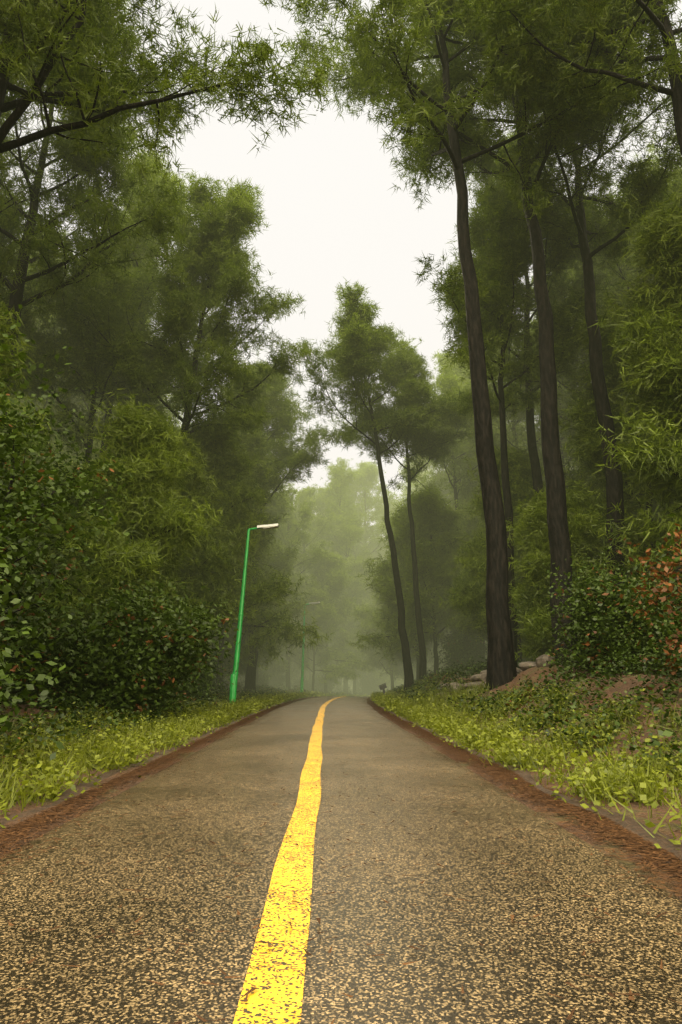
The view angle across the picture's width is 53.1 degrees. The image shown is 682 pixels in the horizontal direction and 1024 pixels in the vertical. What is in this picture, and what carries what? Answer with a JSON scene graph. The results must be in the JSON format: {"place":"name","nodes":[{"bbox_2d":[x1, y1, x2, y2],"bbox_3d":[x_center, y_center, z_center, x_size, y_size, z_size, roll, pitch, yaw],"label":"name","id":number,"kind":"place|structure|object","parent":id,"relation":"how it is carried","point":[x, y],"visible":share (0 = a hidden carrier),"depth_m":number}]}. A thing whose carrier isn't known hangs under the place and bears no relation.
{"place":"outdoors","nodes":[
{"label":"outdoors","id":0,"kind":"place"},
{"bbox_2d":[0,696,681,1023],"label":"asphalt path","id":1,"kind":"structure","parent":0,"point":[105,982],"depth_m":2.33},
{"bbox_2d":[233,696,346,1023],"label":"path centre line","id":2,"kind":"object","parent":1,"relation":"on","point":[275,974],"visible":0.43,"depth_m":2.10},
{"bbox_2d":[0,696,681,1023],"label":"fallen leaves","id":3,"kind":"object","parent":1,"relation":"on","point":[626,839],"visible":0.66,"depth_m":3.62},
{"bbox_2d":[372,701,681,869],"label":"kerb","id":4,"kind":"object","parent":1,"relation":"on","point":[634,826],"visible":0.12,"depth_m":3.75},
{"bbox_2d":[0,660,681,899],"bbox_3d":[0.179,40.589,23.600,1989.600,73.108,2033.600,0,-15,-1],"label":"ground","id":5,"kind":"structure","parent":0,"point":[640,814],"depth_m":5.55},
{"bbox_2d":[0,118,38,324],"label":"tree","id":6,"kind":"object","parent":5,"relation":"on","point":[1,237],"visible":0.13,"depth_m":21.64},
{"bbox_2d":[0,621,50,699],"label":"shrub","id":7,"kind":"object","parent":5,"relation":"on","point":[14,639],"visible":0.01,"depth_m":13.37},
{"bbox_2d":[0,295,63,598],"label":"young pine","id":8,"kind":"object","parent":5,"relation":"on","point":[7,366],"visible":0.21,"depth_m":15.59},
{"bbox_2d":[0,494,67,624],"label":"young pine","id":9,"kind":"object","parent":5,"relation":"on","point":[31,573],"depth_m":27.28},
{"bbox_2d":[0,504,71,782],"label":"oak shrub","id":10,"kind":"object","parent":5,"relation":"on","point":[5,588],"visible":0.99,"depth_m":5.17},
{"bbox_2d":[0,229,71,476],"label":"pine","id":11,"kind":"object","parent":5,"relation":"on","point":[27,274],"visible":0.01,"depth_m":36.95},
{"bbox_2d":[3,432,82,609],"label":"young pine","id":12,"kind":"object","parent":5,"relation":"on","point":[55,456],"visible":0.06,"depth_m":31.30},
{"bbox_2d":[9,385,90,439],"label":"pine","id":13,"kind":"object","parent":5,"relation":"on","point":[71,407],"depth_m":37.08},
{"bbox_2d":[7,283,94,467],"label":"pine","id":14,"kind":"object","parent":5,"relation":"on","point":[45,406],"visible":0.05,"depth_m":33.60},
{"bbox_2d":[7,327,95,449],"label":"pine","id":15,"kind":"object","parent":5,"relation":"on","point":[42,398],"depth_m":33.94},
{"bbox_2d":[0,180,109,458],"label":"pine","id":16,"kind":"object","parent":5,"relation":"on","point":[26,328],"visible":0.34,"depth_m":21.98},
{"bbox_2d":[0,302,146,705],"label":"oak shrub","id":17,"kind":"object","parent":5,"relation":"on","point":[17,510],"visible":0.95,"depth_m":9.57},
{"bbox_2d":[66,428,109,488],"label":"young pine","id":18,"kind":"object","parent":5,"relation":"on","point":[94,454],"depth_m":32.78},
{"bbox_2d":[71,395,117,459],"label":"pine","id":19,"kind":"object","parent":5,"relation":"on","point":[84,413],"depth_m":39.03},
{"bbox_2d":[12,232,177,463],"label":"pine","id":20,"kind":"object","parent":5,"relation":"on","point":[96,379],"visible":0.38,"depth_m":22.98},
{"bbox_2d":[0,0,207,414],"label":"pine","id":21,"kind":"object","parent":5,"relation":"on","point":[84,199],"visible":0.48,"depth_m":19.55},
{"bbox_2d":[11,455,209,662],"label":"young pine","id":22,"kind":"object","parent":5,"relation":"on","point":[75,502],"visible":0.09,"depth_m":18.83},
{"bbox_2d":[13,208,208,460],"bbox_3d":[-8.583,-2.696,25.474,7.126,19.029,8.958,0,-15,1],"label":"pine","id":23,"kind":"object","parent":5,"relation":"on","point":[147,289],"visible":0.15,"depth_m":25.43},
{"bbox_2d":[26,317,200,450],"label":"pine","id":24,"kind":"object","parent":5,"relation":"on","point":[89,405],"visible":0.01,"depth_m":34.95},
{"bbox_2d":[0,570,249,720],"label":"oak shrub","id":25,"kind":"object","parent":5,"relation":"on","point":[123,667],"visible":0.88,"depth_m":11.60},
{"bbox_2d":[37,388,224,637],"bbox_3d":[-5.165,1.047,16.801,5.184,8.350,4.942,13,-19,-41],"label":"young pine","id":26,"kind":"object","parent":5,"relation":"on","point":[149,461],"visible":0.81,"depth_m":16.53},
{"bbox_2d":[24,147,263,408],"bbox_3d":[-7.486,-4.664,26.527,10.352,23.552,10.327,7,-16,-27],"label":"pine","id":27,"kind":"object","parent":5,"relation":"on","point":[158,178],"visible":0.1,"depth_m":27.26},
{"bbox_2d":[112,377,194,429],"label":"pine","id":28,"kind":"object","parent":5,"relation":"on","point":[170,414],"visible":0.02,"depth_m":45.11},
{"bbox_2d":[0,696,336,824],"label":"path litter","id":29,"kind":"object","parent":5,"relation":"on","point":[79,789],"visible":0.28,"depth_m":4.91},
{"bbox_2d":[27,171,311,568],"bbox_3d":[-5.387,-3.234,24.198,8.871,19.303,8.541,0,-15,-1],"label":"pine","id":30,"kind":"object","parent":5,"relation":"on","point":[213,260],"visible":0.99,"depth_m":23.35},
{"bbox_2d":[0,0,345,185],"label":"pine","id":31,"kind":"object","parent":5,"relation":"on","point":[72,28],"visible":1,"depth_m":13.96},
{"bbox_2d":[99,401,249,595],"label":"young pine","id":32,"kind":"object","parent":5,"relation":"on","point":[172,419],"depth_m":29.89},
{"bbox_2d":[166,646,225,701],"bbox_3d":[-4.527,4.428,18.059,3.199,2.501,3.072,6,-16,-23],"label":"shrub","id":33,"kind":"object","parent":5,"relation":"on","point":[199,694],"visible":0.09,"depth_m":17.88},
{"bbox_2d":[143,428,261,644],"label":"young pine","id":34,"kind":"object","parent":5,"relation":"on","point":[195,477],"visible":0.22,"depth_m":21.57},
{"bbox_2d":[192,642,242,695],"bbox_3d":[-4.955,5.161,22.299,3.454,2.702,3.350,-1,-15,4],"label":"shrub","id":35,"kind":"object","parent":5,"relation":"on","point":[214,679],"visible":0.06,"depth_m":22.07},
{"bbox_2d":[195,564,244,674],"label":"young pine","id":36,"kind":"object","parent":5,"relation":"on","point":[210,646],"visible":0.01,"depth_m":29.69},
{"bbox_2d":[183,591,264,674],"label":"tree","id":37,"kind":"object","parent":5,"relation":"on","point":[232,655],"visible":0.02,"depth_m":29.56},
{"bbox_2d":[209,607,271,681],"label":"young pine","id":38,"kind":"object","parent":5,"relation":"on","point":[244,669],"depth_m":30.24},
{"bbox_2d":[178,410,305,691],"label":"young pine","id":39,"kind":"object","parent":5,"relation":"on","point":[225,458],"visible":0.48,"depth_m":24.82},
{"bbox_2d":[229,663,266,688],"bbox_3d":[-5.856,9.702,39.885,3.057,2.429,2.936,0,-14,0],"label":"shrub","id":40,"kind":"object","parent":5,"relation":"on","point":[242,678],"visible":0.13,"depth_m":39.66},
{"bbox_2d":[229,523,278,703],"bbox_3d":[-2.499,3.039,19.379,1.313,5.555,0.377,0,-15,-1],"label":"lamp post","id":41,"kind":"object","parent":5,"relation":"on","point":[233,680],"visible":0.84,"depth_m":19.32},
{"bbox_2d":[219,384,289,686],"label":"pine","id":42,"kind":"object","parent":5,"relation":"on","point":[274,511],"visible":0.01,"depth_m":38.24},
{"bbox_2d":[179,427,334,691],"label":"young pine","id":43,"kind":"object","parent":5,"relation":"on","point":[266,630],"visible":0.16,"depth_m":28.43},
{"bbox_2d":[244,672,270,687],"bbox_3d":[-4.874,9.834,39.412,2.148,1.740,2.215,8,-17,-30],"label":"shrub","id":44,"kind":"object","parent":5,"relation":"on","point":[261,680],"visible":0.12,"depth_m":39.39},
{"bbox_2d":[235,544,298,676],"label":"tree","id":45,"kind":"object","parent":5,"relation":"on","point":[266,561],"visible":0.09,"depth_m":33.78},
{"bbox_2d":[242,544,302,685],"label":"tree","id":46,"kind":"object","parent":5,"relation":"on","point":[283,650],"depth_m":38.35},
{"bbox_2d":[220,358,330,692],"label":"pine","id":47,"kind":"object","parent":5,"relation":"on","point":[282,423],"visible":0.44,"depth_m":32.26},
{"bbox_2d":[258,627,292,681],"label":"young pine","id":48,"kind":"object","parent":5,"relation":"on","point":[276,668],"visible":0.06,"depth_m":43.09},
{"bbox_2d":[269,672,285,688],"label":"shrub","id":49,"kind":"object","parent":5,"relation":"on","point":[277,680],"visible":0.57,"depth_m":44.62},
{"bbox_2d":[246,486,311,668],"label":"young pine","id":50,"kind":"object","parent":5,"relation":"on","point":[280,561],"visible":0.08,"depth_m":38.14},
{"bbox_2d":[266,541,309,686],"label":"tree","id":51,"kind":"object","parent":5,"relation":"on","point":[292,611],"visible":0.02,"depth_m":44.32},
{"bbox_2d":[280,654,306,684],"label":"young pine","id":52,"kind":"object","parent":5,"relation":"on","point":[294,676],"visible":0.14,"depth_m":48.40},
{"bbox_2d":[270,482,333,690],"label":"pine","id":53,"kind":"object","parent":5,"relation":"on","point":[318,553],"visible":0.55,"depth_m":46.04},
{"bbox_2d":[291,675,314,690],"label":"shrub","id":54,"kind":"object","parent":5,"relation":"on","point":[306,685],"visible":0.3,"depth_m":48.21},
{"bbox_2d":[283,569,324,687],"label":"young pine","id":55,"kind":"object","parent":5,"relation":"on","point":[301,613],"visible":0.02,"depth_m":49.81},
{"bbox_2d":[279,483,339,679],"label":"pine","id":56,"kind":"object","parent":5,"relation":"on","point":[306,494],"visible":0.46,"depth_m":54.05},
{"bbox_2d":[300,602,319,692],"bbox_3d":[-1.770,7.847,38.403,1.141,5.555,0.376,0,-15,-1],"label":"lamp post","id":57,"kind":"object","parent":5,"relation":"on","point":[302,678],"visible":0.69,"depth_m":38.22},
{"bbox_2d":[296,643,333,681],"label":"young pine","id":58,"kind":"object","parent":5,"relation":"on","point":[309,671],"visible":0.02,"depth_m":50.93},
{"bbox_2d":[276,585,359,690],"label":"young pine","id":59,"kind":"object","parent":5,"relation":"on","point":[320,612],"visible":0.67,"depth_m":45.37},
{"bbox_2d":[297,640,350,681],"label":"young pine","id":60,"kind":"object","parent":5,"relation":"on","point":[307,674],"visible":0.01,"depth_m":51.47},
{"bbox_2d":[299,486,361,555],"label":"pine","id":61,"kind":"object","parent":5,"relation":"on","point":[322,489],"visible":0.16,"depth_m":58.96},
{"bbox_2d":[293,547,374,693],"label":"young pine","id":62,"kind":"object","parent":5,"relation":"on","point":[329,574],"visible":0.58,"depth_m":48.02},
{"bbox_2d":[302,457,368,692],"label":"pine","id":63,"kind":"object","parent":5,"relation":"on","point":[342,481],"visible":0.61,"depth_m":57.03},
{"bbox_2d":[0,635,681,849],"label":"verge plants","id":64,"kind":"object","parent":5,"relation":"on","point":[168,730],"visible":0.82,"depth_m":7.55},
{"bbox_2d":[322,512,372,692],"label":"pine","id":65,"kind":"object","parent":5,"relation":"on","point":[348,536],"visible":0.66,"depth_m":54.04},
{"bbox_2d":[311,479,385,685],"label":"pine","id":66,"kind":"object","parent":5,"relation":"on","point":[354,495],"visible":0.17,"depth_m":61.97},
{"bbox_2d":[338,554,379,693],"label":"tree","id":67,"kind":"object","parent":5,"relation":"on","point":[356,588],"visible":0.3,"depth_m":52.18},
{"bbox_2d":[355,579,378,674],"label":"young pine","id":68,"kind":"object","parent":5,"relation":"on","point":[367,591],"visible":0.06,"depth_m":53.71},
{"bbox_2d":[356,672,381,695],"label":"shrub","id":69,"kind":"object","parent":5,"relation":"on","point":[368,687],"visible":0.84,"depth_m":52.06},
{"bbox_2d":[360,667,389,690],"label":"young pine","id":70,"kind":"object","parent":5,"relation":"on","point":[375,674],"visible":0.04,"depth_m":51.84},
{"bbox_2d":[287,278,463,690],"bbox_3d":[1.629,-1.050,28.879,8.012,17.663,7.222,0,-15,-1],"label":"pine","id":71,"kind":"object","parent":5,"relation":"on","point":[360,353],"visible":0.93,"depth_m":28.63},
{"bbox_2d":[354,555,397,692],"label":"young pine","id":72,"kind":"object","parent":5,"relation":"on","point":[357,684],"depth_m":54.81},
{"bbox_2d":[347,461,406,575],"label":"tree","id":73,"kind":"object","parent":5,"relation":"on","point":[368,475],"visible":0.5,"depth_m":62.19},
{"bbox_2d":[369,544,390,560],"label":"pine","id":74,"kind":"object","parent":5,"relation":"on","point":[379,553],"visible":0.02,"depth_m":62.01},
{"bbox_2d":[346,576,415,689],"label":"tree","id":75,"kind":"object","parent":5,"relation":"on","point":[377,661],"visible":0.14,"depth_m":44.41},
{"bbox_2d":[379,683,386,694],"bbox_3d":[1.806,7.741,29.401,0.372,0.737,0.240,0,-15,-1],"label":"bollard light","id":76,"kind":"object","parent":5,"relation":"on","point":[383,687],"visible":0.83,"depth_m":29.36},
{"bbox_2d":[369,497,400,566],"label":"pine","id":77,"kind":"object","parent":5,"relation":"on","point":[390,508],"visible":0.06,"depth_m":65.83},
{"bbox_2d":[372,665,403,691],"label":"young pine","id":78,"kind":"object","parent":5,"relation":"on","point":[397,682],"visible":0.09,"depth_m":51.83},
{"bbox_2d":[367,553,437,666],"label":"tree","id":79,"kind":"object","parent":5,"relation":"on","point":[397,654],"visible":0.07,"depth_m":37.23},
{"bbox_2d":[380,457,432,542],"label":"pine","id":80,"kind":"object","parent":5,"relation":"on","point":[405,492],"visible":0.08,"depth_m":68.39},
{"bbox_2d":[365,504,449,671],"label":"young pine","id":81,"kind":"object","parent":5,"relation":"on","point":[429,659],"visible":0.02,"depth_m":41.28},
{"bbox_2d":[344,335,474,681],"bbox_3d":[3.238,-0.272,29.962,6.682,16.452,6.008,0,-15,-1],"label":"pine","id":82,"kind":"object","parent":5,"relation":"on","point":[436,442],"visible":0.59,"depth_m":30.33},
{"bbox_2d":[371,554,448,648],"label":"tree","id":83,"kind":"object","parent":5,"relation":"on","point":[437,626],"visible":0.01,"depth_m":33.75},
{"bbox_2d":[380,643,440,682],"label":"young pine","id":84,"kind":"object","parent":5,"relation":"on","point":[400,671],"visible":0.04,"depth_m":44.90},
{"bbox_2d":[356,494,465,680],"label":"young pine","id":85,"kind":"object","parent":5,"relation":"on","point":[385,577],"visible":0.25,"depth_m":33.30},
{"bbox_2d":[347,482,479,673],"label":"young pine","id":86,"kind":"object","parent":5,"relation":"on","point":[437,515],"visible":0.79,"depth_m":31.78},
{"bbox_2d":[424,456,462,504],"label":"pine","id":87,"kind":"object","parent":5,"relation":"on","point":[443,489],"visible":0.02,"depth_m":47.89},
{"bbox_2d":[398,362,499,547],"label":"pine","id":88,"kind":"object","parent":5,"relation":"on","point":[443,383],"visible":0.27,"depth_m":36.62},
{"bbox_2d":[430,509,485,664],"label":"young pine","id":89,"kind":"object","parent":5,"relation":"on","point":[440,646],"depth_m":40.32},
{"bbox_2d":[430,610,487,672],"bbox_3d":[5.693,6.457,32.377,3.668,3.880,3.986,-11,-18,37],"label":"shrub","id":90,"kind":"object","parent":5,"relation":"on","point":[460,647],"visible":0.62,"depth_m":31.57},
{"bbox_2d":[411,349,509,654],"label":"pine","id":91,"kind":"object","parent":5,"relation":"on","point":[440,357],"visible":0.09,"depth_m":43.67},
{"bbox_2d":[436,495,486,664],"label":"young pine","id":92,"kind":"object","parent":5,"relation":"on","point":[467,526],"visible":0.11,"depth_m":34.42},
{"bbox_2d":[399,384,525,642],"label":"pine","id":93,"kind":"object","parent":5,"relation":"on","point":[432,474],"visible":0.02,"depth_m":47.32},
{"bbox_2d":[443,517,487,644],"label":"young pine","id":94,"kind":"object","parent":5,"relation":"on","point":[462,622],"visible":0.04,"depth_m":28.45},
{"bbox_2d":[259,0,681,689],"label":"pine","id":95,"kind":"object","parent":5,"relation":"on","point":[393,46],"visible":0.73,"depth_m":16.82},
{"bbox_2d":[280,0,679,667],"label":"pine","id":96,"kind":"object","parent":5,"relation":"on","point":[558,528],"visible":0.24,"depth_m":18.44},
{"bbox_2d":[442,425,525,506],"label":"tree","id":97,"kind":"object","parent":5,"relation":"on","point":[465,490],"visible":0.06,"depth_m":37.02},
{"bbox_2d":[426,654,554,700],"bbox_3d":[3.224,4.203,16.761,2.113,1.091,6.763,0,-15,-1],"label":"rock pile","id":98,"kind":"object","parent":5,"relation":"on","point":[541,659],"visible":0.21,"depth_m":15.16},
{"bbox_2d":[438,444,545,667],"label":"young pine","id":99,"kind":"object","parent":5,"relation":"on","point":[471,601],"visible":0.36,"depth_m":24.26},
{"bbox_2d":[412,175,583,667],"bbox_3d":[5.167,-3.158,22.236,6.358,17.840,7.486,0,-15,-1],"label":"pine","id":100,"kind":"object","parent":5,"relation":"on","point":[500,269],"visible":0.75,"depth_m":22.21},
{"bbox_2d":[444,327,573,472],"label":"pine","id":101,"kind":"object","parent":5,"relation":"on","point":[495,433],"visible":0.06,"depth_m":33.05},
{"bbox_2d":[427,129,613,643],"bbox_3d":[6.520,-4.523,24.431,6.786,20.856,10.594,0,-15,-1],"label":"pine","id":102,"kind":"object","parent":5,"relation":"on","point":[556,281],"visible":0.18,"depth_m":23.31},
{"bbox_2d":[518,495,545,658],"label":"young pine","id":103,"kind":"object","parent":5,"relation":"on","point":[521,619],"visible":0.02,"depth_m":25.31},
{"bbox_2d":[472,316,606,488],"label":"pine","id":104,"kind":"object","parent":5,"relation":"on","point":[537,423],"visible":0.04,"depth_m":31.82},
{"bbox_2d":[417,0,681,155],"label":"pine","id":105,"kind":"object","parent":5,"relation":"on","point":[670,59],"visible":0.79,"depth_m":15.51},
{"bbox_2d":[519,382,579,472],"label":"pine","id":106,"kind":"object","parent":5,"relation":"on","point":[563,442],"visible":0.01,"depth_m":42.15},
{"bbox_2d":[505,487,606,661],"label":"young pine","id":107,"kind":"object","parent":5,"relation":"on","point":[536,537],"visible":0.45,"depth_m":18.64},
{"bbox_2d":[460,0,681,598],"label":"pine","id":108,"kind":"object","parent":5,"relation":"on","point":[643,186],"visible":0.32,"depth_m":19.30},
{"bbox_2d":[520,254,636,539],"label":"pine","id":109,"kind":"object","parent":5,"relation":"on","point":[600,294],"visible":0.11,"depth_m":28.06},
{"bbox_2d":[537,264,643,591],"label":"pine","id":110,"kind":"object","parent":5,"relation":"on","point":[567,394],"visible":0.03,"depth_m":28.91},
{"bbox_2d":[530,283,681,596],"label":"young pine","id":111,"kind":"object","parent":5,"relation":"on","point":[587,425],"visible":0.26,"depth_m":20.12},
{"bbox_2d":[533,543,681,677],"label":"oak shrub","id":112,"kind":"object","parent":5,"relation":"on","point":[599,626],"visible":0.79,"depth_m":12.49},
{"bbox_2d":[541,188,681,596],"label":"young pine","id":113,"kind":"object","parent":5,"relation":"on","point":[653,314],"visible":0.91,"depth_m":16.66},
{"bbox_2d":[541,388,681,586],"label":"young pine","id":114,"kind":"object","parent":5,"relation":"on","point":[570,474],"visible":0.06,"depth_m":23.44},
{"bbox_2d":[569,161,681,579],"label":"pine","id":115,"kind":"object","parent":5,"relation":"on","point":[623,277],"visible":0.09,"depth_m":24.98},
{"bbox_2d":[598,513,681,691],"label":"oak shrub","id":116,"kind":"object","parent":5,"relation":"on","point":[666,559],"visible":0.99,"depth_m":8.24},
{"bbox_2d":[624,490,681,594],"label":"bush","id":117,"kind":"object","parent":5,"relation":"on","point":[659,510],"visible":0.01,"depth_m":23.30},
{"bbox_2d":[627,548,681,657],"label":"shrub","id":118,"kind":"object","parent":5,"relation":"on","point":[674,597],"visible":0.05,"depth_m":14.42},
{"bbox_2d":[633,96,681,205],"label":"pine","id":119,"kind":"object","parent":5,"relation":"on","point":[652,160],"visible":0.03,"depth_m":30.70},
{"bbox_2d":[639,604,681,677],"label":"shrub","id":120,"kind":"object","parent":5,"relation":"on","point":[673,628],"visible":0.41,"depth_m":11.45},
{"bbox_2d":[4,0,681,536],"label":"sky","id":121,"kind":"structure","parent":0,"point":[331,207]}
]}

